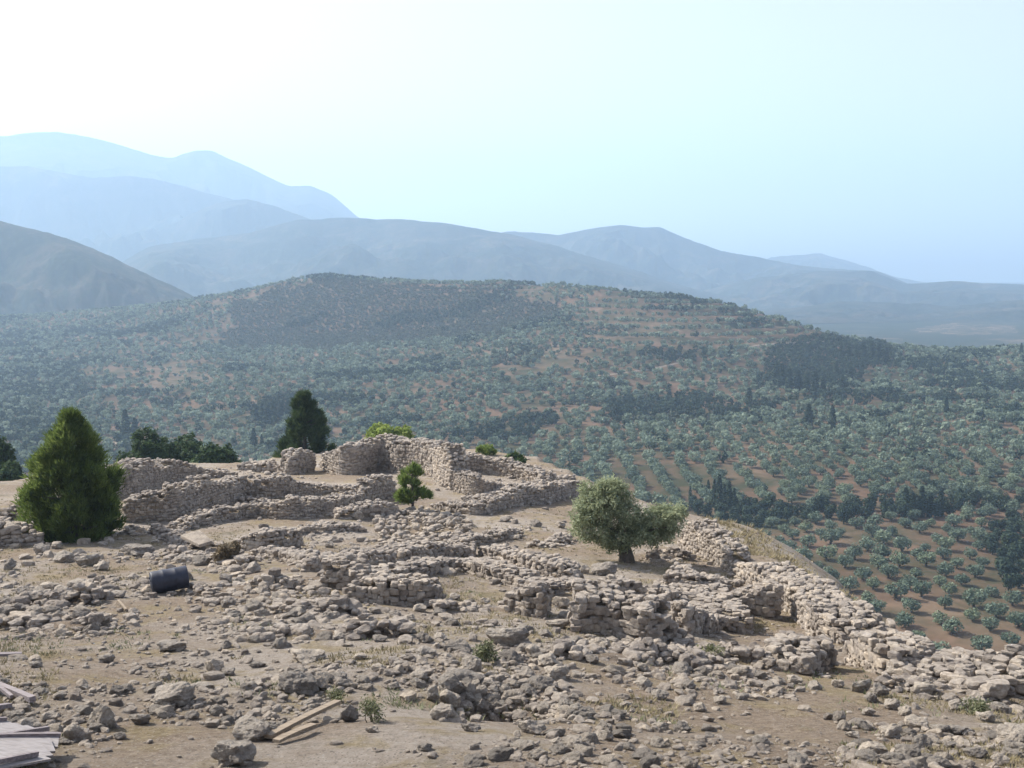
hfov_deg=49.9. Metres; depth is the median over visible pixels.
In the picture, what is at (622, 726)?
loose stone
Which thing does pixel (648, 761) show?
loose stone
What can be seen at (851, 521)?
olive tree
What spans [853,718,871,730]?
loose stone
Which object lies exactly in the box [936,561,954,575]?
olive tree
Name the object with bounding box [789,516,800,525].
olive tree
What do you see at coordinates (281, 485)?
ruined wall
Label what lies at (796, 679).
stone
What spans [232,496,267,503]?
ruined wall
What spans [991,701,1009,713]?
stone
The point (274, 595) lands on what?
loose stone
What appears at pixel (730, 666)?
loose stone
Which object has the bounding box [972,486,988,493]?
olive tree
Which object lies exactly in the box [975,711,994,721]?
stone
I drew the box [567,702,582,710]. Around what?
loose stone
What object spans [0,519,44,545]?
ruined wall
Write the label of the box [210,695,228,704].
loose stone
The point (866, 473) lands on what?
olive tree
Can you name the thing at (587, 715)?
loose stone
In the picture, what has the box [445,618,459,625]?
loose stone
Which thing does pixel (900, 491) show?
olive tree
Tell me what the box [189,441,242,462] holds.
broadleaf bush
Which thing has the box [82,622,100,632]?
loose stone
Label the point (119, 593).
stone
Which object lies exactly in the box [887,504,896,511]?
dark tree
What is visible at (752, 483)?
olive tree
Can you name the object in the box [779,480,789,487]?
olive tree
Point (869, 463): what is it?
olive tree
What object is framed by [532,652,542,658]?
loose stone
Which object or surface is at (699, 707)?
stone
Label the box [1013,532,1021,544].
dark tree
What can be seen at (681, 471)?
olive tree
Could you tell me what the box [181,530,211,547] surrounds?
stone slab
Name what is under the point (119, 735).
stone
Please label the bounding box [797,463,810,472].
olive tree
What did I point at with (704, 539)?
ruined wall
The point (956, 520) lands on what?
olive tree
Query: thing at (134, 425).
cypress tree
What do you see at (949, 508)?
dark tree
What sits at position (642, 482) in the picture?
olive tree
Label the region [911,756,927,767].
loose stone
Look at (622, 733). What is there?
loose stone
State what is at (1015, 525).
dark tree
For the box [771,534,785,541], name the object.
olive tree
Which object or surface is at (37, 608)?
stone
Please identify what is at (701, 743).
loose stone
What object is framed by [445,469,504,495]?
ruined wall
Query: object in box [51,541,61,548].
stone
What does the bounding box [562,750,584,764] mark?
loose stone
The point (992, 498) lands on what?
dark tree
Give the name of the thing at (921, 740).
stone
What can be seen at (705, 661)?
stone
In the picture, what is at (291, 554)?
ruined wall
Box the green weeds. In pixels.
[1,547,1020,766]
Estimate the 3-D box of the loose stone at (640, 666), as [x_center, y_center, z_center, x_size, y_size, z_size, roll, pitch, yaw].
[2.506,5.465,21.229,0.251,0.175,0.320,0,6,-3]
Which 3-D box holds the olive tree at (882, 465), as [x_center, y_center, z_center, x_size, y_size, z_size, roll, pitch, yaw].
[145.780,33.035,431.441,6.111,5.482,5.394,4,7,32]
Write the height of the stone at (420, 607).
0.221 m
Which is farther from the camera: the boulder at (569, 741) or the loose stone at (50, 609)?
the loose stone at (50, 609)
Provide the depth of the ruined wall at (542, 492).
59.37 m
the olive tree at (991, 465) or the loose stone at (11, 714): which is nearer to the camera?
the loose stone at (11, 714)
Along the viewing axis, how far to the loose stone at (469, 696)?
17.68 m
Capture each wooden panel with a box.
[0,717,49,732]
[0,732,60,767]
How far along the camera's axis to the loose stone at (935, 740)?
16.07 m
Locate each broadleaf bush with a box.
[0,435,16,469]
[0,460,25,480]
[115,425,176,461]
[160,432,204,462]
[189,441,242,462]
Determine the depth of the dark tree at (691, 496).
387.08 m
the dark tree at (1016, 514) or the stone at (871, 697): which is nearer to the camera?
the stone at (871, 697)
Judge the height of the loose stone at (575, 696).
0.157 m
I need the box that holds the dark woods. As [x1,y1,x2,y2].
[0,272,1023,489]
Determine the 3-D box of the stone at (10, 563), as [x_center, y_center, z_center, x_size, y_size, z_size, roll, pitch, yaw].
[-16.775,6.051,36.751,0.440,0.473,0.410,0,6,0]
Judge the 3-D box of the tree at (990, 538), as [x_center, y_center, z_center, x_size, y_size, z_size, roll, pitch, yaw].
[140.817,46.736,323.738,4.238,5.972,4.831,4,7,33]
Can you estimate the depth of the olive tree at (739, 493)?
390.88 m
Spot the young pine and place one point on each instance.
(405, 494)
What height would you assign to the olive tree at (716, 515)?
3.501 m
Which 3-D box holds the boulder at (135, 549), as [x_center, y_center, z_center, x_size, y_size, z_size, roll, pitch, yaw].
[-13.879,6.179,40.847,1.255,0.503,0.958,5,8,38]
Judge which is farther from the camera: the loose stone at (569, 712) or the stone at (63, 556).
the stone at (63, 556)
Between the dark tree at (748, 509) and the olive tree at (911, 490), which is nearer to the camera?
the dark tree at (748, 509)
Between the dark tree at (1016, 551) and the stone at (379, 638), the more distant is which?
the dark tree at (1016, 551)
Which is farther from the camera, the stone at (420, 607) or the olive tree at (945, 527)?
the olive tree at (945, 527)
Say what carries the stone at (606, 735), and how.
on the ground at (394, 737)
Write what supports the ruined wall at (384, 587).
on the ground at (394, 737)
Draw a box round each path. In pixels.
[592,361,683,376]
[748,341,823,347]
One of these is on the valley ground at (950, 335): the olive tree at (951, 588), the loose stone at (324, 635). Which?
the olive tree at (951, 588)
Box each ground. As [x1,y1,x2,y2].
[0,277,1023,654]
[0,449,1023,767]
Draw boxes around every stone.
[0,596,11,603]
[0,606,16,615]
[0,678,9,683]
[3,558,15,569]
[3,710,23,718]
[8,716,25,722]
[11,602,25,610]
[11,696,25,703]
[15,586,29,594]
[29,586,50,602]
[29,660,42,667]
[30,604,42,611]
[32,686,48,695]
[33,543,50,554]
[36,581,59,588]
[40,711,57,721]
[42,606,62,613]
[49,723,62,731]
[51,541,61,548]
[51,610,62,617]
[52,691,66,699]
[53,550,74,562]
[54,585,66,589]
[58,737,71,744]
[62,590,76,598]
[66,578,85,586]
[72,609,87,618]
[74,553,100,565]
[74,605,90,612]
[75,684,88,689]
[75,705,93,714]
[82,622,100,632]
[87,573,96,579]
[87,722,110,731]
[93,560,108,570]
[96,654,115,662]
[109,685,123,695]
[112,590,125,597]
[113,732,125,739]
[121,683,132,692]
[129,714,150,724]
[143,681,162,692]
[146,662,155,667]
[149,704,162,714]
[152,705,174,718]
[185,710,199,719]
[189,582,193,589]
[195,681,214,688]
[205,659,223,671]
[209,704,225,715]
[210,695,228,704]
[219,573,231,582]
[219,715,234,723]
[220,639,231,648]
[221,597,235,607]
[221,667,234,675]
[226,610,241,617]
[232,577,245,581]
[240,682,252,690]
[245,561,260,572]
[245,600,262,610]
[246,598,258,603]
[247,634,260,642]
[248,681,256,688]
[249,661,265,667]
[253,607,269,615]
[254,596,267,602]
[256,586,268,593]
[267,721,275,730]
[270,636,289,648]
[271,592,280,599]
[276,720,290,730]
[286,611,299,617]
[289,605,305,611]
[291,616,306,622]
[294,607,305,616]
[294,668,307,671]
[300,613,315,620]
[306,696,323,703]
[307,703,320,709]
[316,631,332,640]
[321,610,332,619]
[324,672,334,682]
[325,541,333,547]
[331,672,346,678]
[332,632,345,639]
[335,678,352,687]
[352,510,364,519]
[352,652,366,659]
[356,675,369,684]
[357,683,373,690]
[365,725,377,732]
[369,607,380,612]
[371,663,383,671]
[372,634,386,641]
[388,610,400,616]
[389,681,400,689]
[392,660,407,665]
[405,614,415,621]
[406,628,416,633]
[410,669,427,679]
[411,677,426,687]
[413,603,426,611]
[416,631,433,642]
[416,646,435,655]
[417,743,431,750]
[426,685,439,701]
[433,607,445,615]
[434,632,446,639]
[444,641,465,650]
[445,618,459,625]
[450,593,459,599]
[455,639,472,650]
[459,676,472,683]
[461,691,474,701]
[461,723,480,731]
[463,682,475,694]
[463,752,484,767]
[471,679,480,686]
[473,693,482,704]
[475,685,487,695]
[475,698,489,713]
[479,598,489,603]
[481,679,493,686]
[486,692,500,699]
[486,695,497,706]
[487,681,501,687]
[487,745,514,762]
[488,684,499,692]
[494,699,504,705]
[499,649,522,663]
[499,683,510,692]
[500,516,509,521]
[502,690,515,696]
[506,680,519,687]
[510,739,534,750]
[511,534,519,539]
[512,691,519,695]
[516,624,534,631]
[516,642,530,652]
[516,681,525,686]
[520,683,531,689]
[523,685,537,695]
[527,748,547,759]
[527,751,539,759]
[529,519,542,526]
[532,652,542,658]
[534,682,547,691]
[536,701,549,713]
[538,629,551,637]
[543,728,565,735]
[544,619,569,627]
[544,686,555,693]
[548,742,567,754]
[551,737,561,743]
[555,521,565,527]
[557,705,568,711]
[558,611,568,618]
[558,699,573,705]
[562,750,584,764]
[566,709,575,716]
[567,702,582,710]
[568,693,578,700]
[571,635,588,643]
[573,708,592,718]
[573,744,592,756]
[578,711,595,718]
[580,565,589,573]
[580,732,598,743]
[585,654,598,663]
[589,637,610,649]
[597,720,612,730]
[597,729,613,740]
[598,754,616,765]
[600,704,613,713]
[604,664,625,674]
[611,709,626,719]
[612,729,630,738]
[615,723,631,730]
[620,701,631,707]
[623,741,635,750]
[630,747,656,759]
[635,676,652,689]
[636,662,648,670]
[639,754,660,767]
[650,736,664,747]
[651,689,668,699]
[652,722,668,729]
[670,637,687,646]
[671,661,692,673]
[673,720,690,732]
[678,759,697,767]
[682,679,695,688]
[691,666,712,675]
[692,740,705,747]
[693,702,706,711]
[700,659,710,664]
[701,723,717,731]
[708,670,723,678]
[713,695,726,703]
[726,663,740,670]
[726,666,749,675]
[735,693,748,700]
[738,656,750,662]
[752,735,769,745]
[754,670,767,678]
[763,680,775,688]
[773,676,785,684]
[787,674,802,683]
[787,750,809,767]
[808,680,822,689]
[823,712,832,719]
[831,679,843,687]
[833,710,845,722]
[836,720,851,730]
[844,731,859,737]
[851,738,871,746]
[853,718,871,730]
[854,749,880,763]
[858,741,887,753]
[861,707,875,715]
[864,692,878,702]
[879,723,902,738]
[881,752,904,760]
[884,698,900,709]
[888,759,902,764]
[894,743,920,756]
[898,705,911,715]
[900,728,916,735]
[904,714,929,728]
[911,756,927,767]
[913,733,932,748]
[921,752,932,759]
[926,755,947,767]
[927,735,941,743]
[929,724,950,731]
[939,752,954,761]
[943,741,957,747]
[943,758,951,767]
[948,699,964,710]
[949,724,968,733]
[963,746,987,758]
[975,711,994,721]
[987,730,996,739]
[990,753,1009,765]
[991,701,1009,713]
[1001,746,1022,757]
[1002,738,1015,748]
[1010,742,1023,753]
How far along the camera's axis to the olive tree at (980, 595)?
265.55 m
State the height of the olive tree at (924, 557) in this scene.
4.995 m
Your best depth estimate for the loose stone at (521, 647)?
21.76 m
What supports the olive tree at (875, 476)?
on the valley ground at (950, 335)
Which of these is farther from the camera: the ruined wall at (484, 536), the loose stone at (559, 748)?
the ruined wall at (484, 536)
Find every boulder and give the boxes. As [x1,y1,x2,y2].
[17,717,40,727]
[63,723,91,741]
[87,704,115,727]
[120,543,154,555]
[153,681,195,706]
[156,639,186,650]
[173,554,191,563]
[192,555,210,565]
[210,739,256,766]
[232,715,269,740]
[278,670,318,695]
[289,648,326,663]
[313,672,328,689]
[340,704,358,721]
[430,702,455,720]
[438,673,463,693]
[439,689,460,707]
[446,669,483,682]
[462,655,481,671]
[485,627,529,645]
[516,719,545,733]
[519,666,535,678]
[525,644,544,656]
[528,675,553,687]
[537,653,559,666]
[544,664,568,679]
[552,596,569,608]
[562,734,582,748]
[590,561,617,575]
[851,679,871,692]
[871,682,889,696]
[887,661,910,674]
[912,681,936,693]
[996,722,1023,742]
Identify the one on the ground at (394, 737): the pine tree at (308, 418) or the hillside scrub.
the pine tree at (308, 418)
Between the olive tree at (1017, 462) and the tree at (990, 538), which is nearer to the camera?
the tree at (990, 538)
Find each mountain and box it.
[0,132,358,219]
[0,166,232,261]
[123,218,729,303]
[156,199,310,243]
[502,225,907,290]
[704,271,1023,308]
[750,300,1023,323]
[768,253,925,283]
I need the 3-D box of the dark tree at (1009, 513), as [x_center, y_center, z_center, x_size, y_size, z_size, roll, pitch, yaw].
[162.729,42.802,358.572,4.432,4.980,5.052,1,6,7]
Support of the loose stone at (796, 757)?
on the ground at (394, 737)
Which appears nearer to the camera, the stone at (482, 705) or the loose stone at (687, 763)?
the loose stone at (687, 763)
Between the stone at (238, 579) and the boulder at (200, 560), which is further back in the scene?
the boulder at (200, 560)
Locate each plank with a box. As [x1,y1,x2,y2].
[0,652,21,656]
[117,599,126,609]
[264,699,340,738]
[272,723,316,742]
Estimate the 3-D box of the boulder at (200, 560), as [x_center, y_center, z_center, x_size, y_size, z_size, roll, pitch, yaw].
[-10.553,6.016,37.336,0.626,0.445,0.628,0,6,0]
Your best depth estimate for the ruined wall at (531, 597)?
26.71 m
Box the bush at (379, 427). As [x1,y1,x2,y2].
[363,421,414,438]
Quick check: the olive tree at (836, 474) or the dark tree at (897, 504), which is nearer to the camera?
the dark tree at (897, 504)
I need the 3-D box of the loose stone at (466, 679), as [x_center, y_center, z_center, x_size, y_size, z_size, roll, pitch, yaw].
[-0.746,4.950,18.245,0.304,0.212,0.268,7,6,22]
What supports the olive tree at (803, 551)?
on the valley ground at (950, 335)
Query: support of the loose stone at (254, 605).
on the ground at (394, 737)
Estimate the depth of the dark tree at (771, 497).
377.09 m
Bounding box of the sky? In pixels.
[0,0,1023,282]
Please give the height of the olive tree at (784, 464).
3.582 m
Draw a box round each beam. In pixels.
[0,682,35,702]
[0,685,13,698]
[0,703,12,708]
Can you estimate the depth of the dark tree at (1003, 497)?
378.98 m
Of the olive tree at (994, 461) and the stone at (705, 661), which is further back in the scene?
the olive tree at (994, 461)
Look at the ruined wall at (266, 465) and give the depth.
76.10 m
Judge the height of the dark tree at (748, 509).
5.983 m
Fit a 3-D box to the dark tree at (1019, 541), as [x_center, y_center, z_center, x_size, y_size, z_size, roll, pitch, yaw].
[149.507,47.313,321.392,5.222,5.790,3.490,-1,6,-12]
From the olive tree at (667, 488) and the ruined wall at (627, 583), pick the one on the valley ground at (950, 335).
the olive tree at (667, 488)
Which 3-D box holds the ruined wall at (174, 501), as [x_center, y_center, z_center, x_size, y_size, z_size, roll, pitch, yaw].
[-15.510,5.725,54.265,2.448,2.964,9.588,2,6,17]
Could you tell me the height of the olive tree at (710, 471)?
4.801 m
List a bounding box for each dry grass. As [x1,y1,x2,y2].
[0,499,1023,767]
[700,515,858,600]
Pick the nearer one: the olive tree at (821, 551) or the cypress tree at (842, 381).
the olive tree at (821, 551)
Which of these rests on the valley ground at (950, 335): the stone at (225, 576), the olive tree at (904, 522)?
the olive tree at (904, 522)
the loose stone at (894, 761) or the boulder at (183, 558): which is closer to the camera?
the loose stone at (894, 761)
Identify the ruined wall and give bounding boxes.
[0,500,19,520]
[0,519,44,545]
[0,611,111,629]
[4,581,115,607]
[101,457,237,497]
[120,523,219,548]
[122,474,246,522]
[161,544,263,565]
[166,473,396,530]
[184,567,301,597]
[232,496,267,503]
[233,524,303,550]
[237,459,278,472]
[243,472,356,498]
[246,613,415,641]
[250,545,320,564]
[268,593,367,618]
[273,447,316,474]
[297,520,366,533]
[300,539,476,571]
[318,433,445,476]
[319,552,371,589]
[328,499,399,518]
[342,570,446,606]
[371,556,470,575]
[421,598,514,613]
[429,479,581,514]
[431,442,469,489]
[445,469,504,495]
[447,527,516,545]
[453,526,523,537]
[454,556,539,586]
[460,474,575,501]
[466,451,556,480]
[478,543,583,578]
[503,578,552,618]
[510,575,598,594]
[526,532,576,547]
[550,637,673,669]
[566,578,687,643]
[597,574,648,594]
[645,545,696,561]
[645,582,694,600]
[658,641,838,668]
[662,561,745,591]
[669,574,753,633]
[669,599,721,635]
[677,518,752,573]
[723,576,784,619]
[733,561,852,631]
[752,630,837,675]
[764,636,795,659]
[805,598,896,644]
[842,628,935,674]
[874,671,1023,706]
[885,644,1023,697]
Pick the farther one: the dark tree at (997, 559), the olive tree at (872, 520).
the olive tree at (872, 520)
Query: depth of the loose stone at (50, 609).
26.49 m
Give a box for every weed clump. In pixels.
[326,685,347,702]
[355,693,386,723]
[696,643,724,655]
[957,695,992,714]
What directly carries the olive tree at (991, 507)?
on the valley ground at (950, 335)
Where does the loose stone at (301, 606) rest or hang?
on the ground at (394, 737)
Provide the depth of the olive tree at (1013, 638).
239.08 m
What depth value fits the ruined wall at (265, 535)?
41.95 m
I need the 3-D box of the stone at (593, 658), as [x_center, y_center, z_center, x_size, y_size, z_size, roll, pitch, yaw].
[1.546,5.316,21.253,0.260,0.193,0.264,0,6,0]
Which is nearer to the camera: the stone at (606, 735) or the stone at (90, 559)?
the stone at (606, 735)
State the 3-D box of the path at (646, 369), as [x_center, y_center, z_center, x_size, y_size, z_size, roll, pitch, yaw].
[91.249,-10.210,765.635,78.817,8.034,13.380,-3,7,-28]
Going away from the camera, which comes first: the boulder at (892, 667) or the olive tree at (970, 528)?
the boulder at (892, 667)
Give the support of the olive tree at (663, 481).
on the valley ground at (950, 335)
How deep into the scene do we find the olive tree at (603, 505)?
42.01 m
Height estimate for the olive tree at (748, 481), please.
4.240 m
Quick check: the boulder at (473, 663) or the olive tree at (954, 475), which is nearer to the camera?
the boulder at (473, 663)
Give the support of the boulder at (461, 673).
on the ground at (394, 737)
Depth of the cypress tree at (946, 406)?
583.97 m
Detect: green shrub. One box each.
[471,639,501,664]
[475,443,497,455]
[503,450,526,462]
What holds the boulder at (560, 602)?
on the ground at (394, 737)
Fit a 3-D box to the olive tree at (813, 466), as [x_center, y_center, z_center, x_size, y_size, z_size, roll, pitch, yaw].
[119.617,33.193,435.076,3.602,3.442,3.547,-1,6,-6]
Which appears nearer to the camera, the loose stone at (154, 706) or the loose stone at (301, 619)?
the loose stone at (154, 706)
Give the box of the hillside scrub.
[0,278,1023,459]
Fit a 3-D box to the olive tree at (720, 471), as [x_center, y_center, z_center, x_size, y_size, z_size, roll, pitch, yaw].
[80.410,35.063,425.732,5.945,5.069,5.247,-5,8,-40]
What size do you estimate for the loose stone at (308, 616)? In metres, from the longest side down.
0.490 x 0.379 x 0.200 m
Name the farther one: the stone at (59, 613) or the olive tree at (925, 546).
the olive tree at (925, 546)
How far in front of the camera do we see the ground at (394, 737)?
19.29 m
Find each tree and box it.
[119,409,131,435]
[131,418,138,435]
[249,428,257,450]
[253,404,258,419]
[259,434,263,444]
[270,388,336,457]
[284,400,290,415]
[566,473,689,562]
[601,468,613,477]
[625,469,639,478]
[631,475,645,483]
[634,480,647,487]
[634,483,644,488]
[634,486,645,492]
[653,462,665,470]
[654,467,667,476]
[657,475,669,483]
[661,477,671,484]
[662,480,674,487]
[665,485,673,491]
[668,487,677,493]
[671,496,684,503]
[679,469,689,475]
[682,471,692,477]
[687,473,702,483]
[688,494,697,500]
[688,499,695,509]
[691,482,701,492]
[692,498,703,515]
[699,489,711,498]
[701,502,712,517]
[703,495,713,503]
[704,460,719,467]
[706,466,714,475]
[711,479,716,507]
[712,472,726,482]
[714,474,723,505]
[714,502,724,513]
[714,511,720,518]
[715,468,727,475]
[718,511,729,520]
[721,484,726,504]
[722,479,728,485]
[725,481,732,510]
[728,506,740,515]
[728,512,741,523]
[731,488,736,507]
[733,464,741,469]
[736,491,744,497]
[736,502,746,514]
[738,466,752,476]
[741,495,756,509]
[741,505,752,516]
[742,514,752,524]
[744,474,753,478]
[745,388,752,403]
[745,478,752,486]
[750,479,763,488]
[751,515,763,526]
[752,503,761,515]
[754,481,767,489]
[754,486,765,494]
[756,488,767,498]
[757,499,766,509]
[758,510,766,519]
[759,491,776,497]
[760,461,773,471]
[761,497,771,510]
[761,530,771,535]
[764,516,780,527]
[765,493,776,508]
[765,508,778,519]
[767,465,780,476]
[771,507,784,518]
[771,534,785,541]
[773,499,786,511]
[777,486,784,494]
[778,364,786,387]
[778,524,789,532]
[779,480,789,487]
[780,460,788,466]
[782,466,791,472]
[782,485,797,493]
[782,539,796,548]
[783,506,793,519]
[784,468,797,476]
[784,492,798,502]
[785,368,793,389]
[785,528,799,538]
[786,474,796,480]
[786,501,792,510]
[789,478,805,488]
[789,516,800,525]
[790,456,802,467]
[792,504,801,516]
[793,370,802,390]
[794,545,812,560]
[795,461,803,467]
[795,483,806,493]
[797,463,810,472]
[797,468,810,478]
[797,520,813,531]
[799,533,816,546]
[800,503,808,511]
[800,511,807,520]
[801,403,814,427]
[801,457,814,466]
[801,475,815,486]
[805,496,819,506]
[805,503,816,513]
[807,501,818,510]
[808,511,822,523]
[810,463,818,470]
[811,495,824,510]
[814,480,823,488]
[814,528,826,536]
[815,561,822,568]
[816,466,826,474]
[816,544,838,559]
[817,489,831,501]
[818,484,830,489]
[819,494,830,510]
[819,528,841,543]
[821,457,833,466]
[821,474,835,482]
[823,508,833,518]
[823,565,839,579]
[824,481,835,488]
[824,504,835,513]
[824,518,837,528]
[827,463,837,470]
[829,404,835,422]
[833,470,842,478]
[834,505,852,523]
[834,527,845,534]
[835,468,845,474]
[835,482,850,491]
[836,487,847,495]
[836,554,853,567]
[838,373,846,387]
[839,491,854,501]
[839,575,859,591]
[840,458,849,466]
[843,542,862,559]
[847,366,853,378]
[848,463,861,469]
[848,466,860,477]
[848,516,864,527]
[849,501,860,518]
[850,496,863,509]
[854,456,869,467]
[854,475,868,485]
[854,566,872,579]
[856,470,869,477]
[857,506,865,516]
[859,535,876,550]
[861,498,873,507]
[861,591,876,602]
[862,461,874,469]
[862,523,880,535]
[864,497,872,518]
[866,513,883,525]
[866,576,880,589]
[867,340,874,359]
[867,466,882,474]
[867,480,880,486]
[867,492,877,503]
[867,502,875,512]
[868,485,880,494]
[869,553,888,569]
[869,599,886,612]
[870,473,881,480]
[872,458,883,465]
[872,542,891,556]
[873,528,893,543]
[875,342,881,358]
[875,476,886,485]
[876,462,890,469]
[877,485,893,495]
[879,494,887,503]
[879,563,898,577]
[880,469,895,479]
[881,500,886,517]
[884,347,889,363]
[884,480,896,489]
[884,511,897,520]
[884,581,910,598]
[886,460,898,468]
[886,497,894,509]
[886,525,897,535]
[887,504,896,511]
[889,549,910,566]
[891,474,904,485]
[892,462,902,473]
[892,536,911,551]
[894,611,914,627]
[895,489,909,498]
[895,496,901,506]
[896,502,909,517]
[897,517,912,527]
[898,466,911,473]
[898,574,918,588]
[899,460,909,466]
[899,487,910,513]
[901,597,921,612]
[902,486,913,493]
[904,471,920,481]
[906,509,921,520]
[907,492,916,509]
[908,460,923,470]
[910,478,921,487]
[910,547,923,558]
[910,567,924,577]
[911,520,928,532]
[912,580,932,596]
[912,630,925,636]
[916,485,927,516]
[916,551,936,566]
[918,470,929,478]
[920,543,931,551]
[921,477,930,483]
[924,461,936,471]
[924,484,939,495]
[924,518,935,526]
[925,491,934,499]
[925,494,933,517]
[930,499,941,516]
[931,532,944,542]
[932,575,947,586]
[932,610,949,623]
[933,458,946,466]
[933,467,944,474]
[935,546,951,558]
[936,489,945,516]
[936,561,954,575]
[937,483,948,491]
[937,536,955,548]
[937,594,953,608]
[938,472,948,479]
[940,464,949,468]
[940,477,949,483]
[941,523,953,534]
[941,582,957,593]
[942,617,963,633]
[943,396,949,411]
[944,466,959,477]
[944,487,956,494]
[944,500,956,514]
[945,513,962,526]
[947,494,957,503]
[948,458,956,465]
[948,527,967,541]
[949,481,962,489]
[949,557,964,567]
[950,471,960,479]
[951,462,961,467]
[953,491,971,506]
[954,483,970,493]
[954,487,967,500]
[954,500,962,509]
[954,573,970,584]
[958,458,969,465]
[958,475,972,481]
[959,508,974,520]
[960,464,975,474]
[961,502,975,511]
[962,479,979,490]
[962,587,988,607]
[963,547,977,558]
[963,607,980,620]
[964,460,974,466]
[965,564,984,577]
[966,526,975,533]
[969,489,981,503]
[969,496,976,506]
[970,475,980,481]
[970,634,992,649]
[971,526,987,540]
[971,539,985,550]
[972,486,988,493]
[975,507,989,516]
[975,517,987,526]
[975,556,989,566]
[978,464,992,473]
[978,474,990,482]
[978,478,990,485]
[980,469,994,478]
[980,500,988,506]
[981,489,989,500]
[981,616,999,630]
[982,502,996,515]
[983,490,999,502]
[983,533,998,549]
[984,484,992,489]
[984,585,999,596]
[984,601,1009,617]
[985,457,999,466]
[986,494,998,503]
[987,462,1000,470]
[987,518,1000,531]
[987,541,999,554]
[990,486,1003,493]
[991,499,998,509]
[992,527,1001,538]
[993,467,1003,476]
[994,556,1005,568]
[995,547,1007,558]
[996,559,1014,578]
[997,500,1006,510]
[997,518,1006,530]
[997,544,1011,555]
[998,631,1020,643]
[999,478,1009,484]
[999,491,1010,500]
[1000,528,1015,545]
[1001,480,1017,491]
[1001,589,1023,605]
[1002,573,1016,590]
[1003,551,1016,563]
[1004,500,1020,509]
[1004,508,1016,519]
[1004,517,1021,524]
[1005,524,1015,531]
[1006,519,1018,531]
[1006,611,1023,627]
[1007,472,1022,483]
[1008,465,1021,473]
[1008,545,1021,562]
[1009,567,1022,578]
[1010,541,1023,559]
[1012,512,1021,518]
[1013,459,1023,465]
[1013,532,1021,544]
[1014,495,1023,503]
[1014,559,1023,566]
[1014,573,1023,587]
[1015,487,1023,496]
[1016,519,1023,533]
[1017,538,1023,545]
[1019,343,1022,353]
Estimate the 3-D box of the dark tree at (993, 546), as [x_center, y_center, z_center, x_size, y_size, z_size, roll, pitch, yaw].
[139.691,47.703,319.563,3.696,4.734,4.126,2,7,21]
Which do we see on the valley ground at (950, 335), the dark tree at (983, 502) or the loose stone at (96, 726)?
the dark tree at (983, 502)
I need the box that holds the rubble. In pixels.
[0,452,1023,767]
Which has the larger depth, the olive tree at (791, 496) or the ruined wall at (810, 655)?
the olive tree at (791, 496)
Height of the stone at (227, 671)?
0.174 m
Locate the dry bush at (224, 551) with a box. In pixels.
[210,540,241,560]
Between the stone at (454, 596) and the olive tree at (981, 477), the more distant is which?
the olive tree at (981, 477)
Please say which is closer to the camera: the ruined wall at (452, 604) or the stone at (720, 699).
the stone at (720, 699)
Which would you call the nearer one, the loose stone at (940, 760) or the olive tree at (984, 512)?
the loose stone at (940, 760)
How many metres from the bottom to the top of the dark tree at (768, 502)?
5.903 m
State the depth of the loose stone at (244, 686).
17.12 m
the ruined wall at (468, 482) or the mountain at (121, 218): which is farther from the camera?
the mountain at (121, 218)
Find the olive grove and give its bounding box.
[0,273,1023,648]
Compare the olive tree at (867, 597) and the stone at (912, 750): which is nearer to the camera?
the stone at (912, 750)
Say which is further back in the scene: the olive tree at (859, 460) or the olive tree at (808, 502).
the olive tree at (859, 460)
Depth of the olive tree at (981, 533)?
333.64 m
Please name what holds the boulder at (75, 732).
on the ground at (394, 737)
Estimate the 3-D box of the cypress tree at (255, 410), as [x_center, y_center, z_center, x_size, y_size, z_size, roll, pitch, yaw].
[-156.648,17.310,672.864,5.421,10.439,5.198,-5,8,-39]
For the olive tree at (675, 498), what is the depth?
386.13 m
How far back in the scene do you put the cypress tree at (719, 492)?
378.41 m
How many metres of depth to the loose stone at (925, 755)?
13.64 m
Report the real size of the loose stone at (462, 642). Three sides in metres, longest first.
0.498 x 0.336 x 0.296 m
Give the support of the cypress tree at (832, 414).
on the valley ground at (950, 335)
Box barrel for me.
[149,566,188,592]
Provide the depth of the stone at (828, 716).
17.78 m
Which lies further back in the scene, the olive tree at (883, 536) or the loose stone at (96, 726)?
the olive tree at (883, 536)
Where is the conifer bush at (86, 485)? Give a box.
[9,405,130,543]
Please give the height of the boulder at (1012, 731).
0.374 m
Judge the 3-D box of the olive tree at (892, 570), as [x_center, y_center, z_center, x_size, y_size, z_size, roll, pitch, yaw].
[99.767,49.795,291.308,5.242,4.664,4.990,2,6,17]
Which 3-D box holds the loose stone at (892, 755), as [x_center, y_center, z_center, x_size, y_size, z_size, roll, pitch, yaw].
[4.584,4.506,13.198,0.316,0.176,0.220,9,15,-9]
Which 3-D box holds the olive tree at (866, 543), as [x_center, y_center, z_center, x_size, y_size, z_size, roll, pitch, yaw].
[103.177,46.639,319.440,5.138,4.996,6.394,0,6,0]
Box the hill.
[0,221,193,314]
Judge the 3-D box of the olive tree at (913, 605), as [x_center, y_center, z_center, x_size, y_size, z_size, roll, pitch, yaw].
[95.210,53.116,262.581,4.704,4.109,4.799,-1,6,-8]
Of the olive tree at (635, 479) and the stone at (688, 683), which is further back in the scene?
the olive tree at (635, 479)
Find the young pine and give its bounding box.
[393,461,434,506]
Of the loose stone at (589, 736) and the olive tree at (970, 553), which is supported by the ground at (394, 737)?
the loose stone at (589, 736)
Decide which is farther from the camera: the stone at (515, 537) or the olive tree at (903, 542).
the olive tree at (903, 542)
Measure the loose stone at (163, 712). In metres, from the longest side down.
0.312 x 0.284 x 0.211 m
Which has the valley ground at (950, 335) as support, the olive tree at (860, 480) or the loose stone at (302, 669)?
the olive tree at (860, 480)
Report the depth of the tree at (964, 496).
372.84 m
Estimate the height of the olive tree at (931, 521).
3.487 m

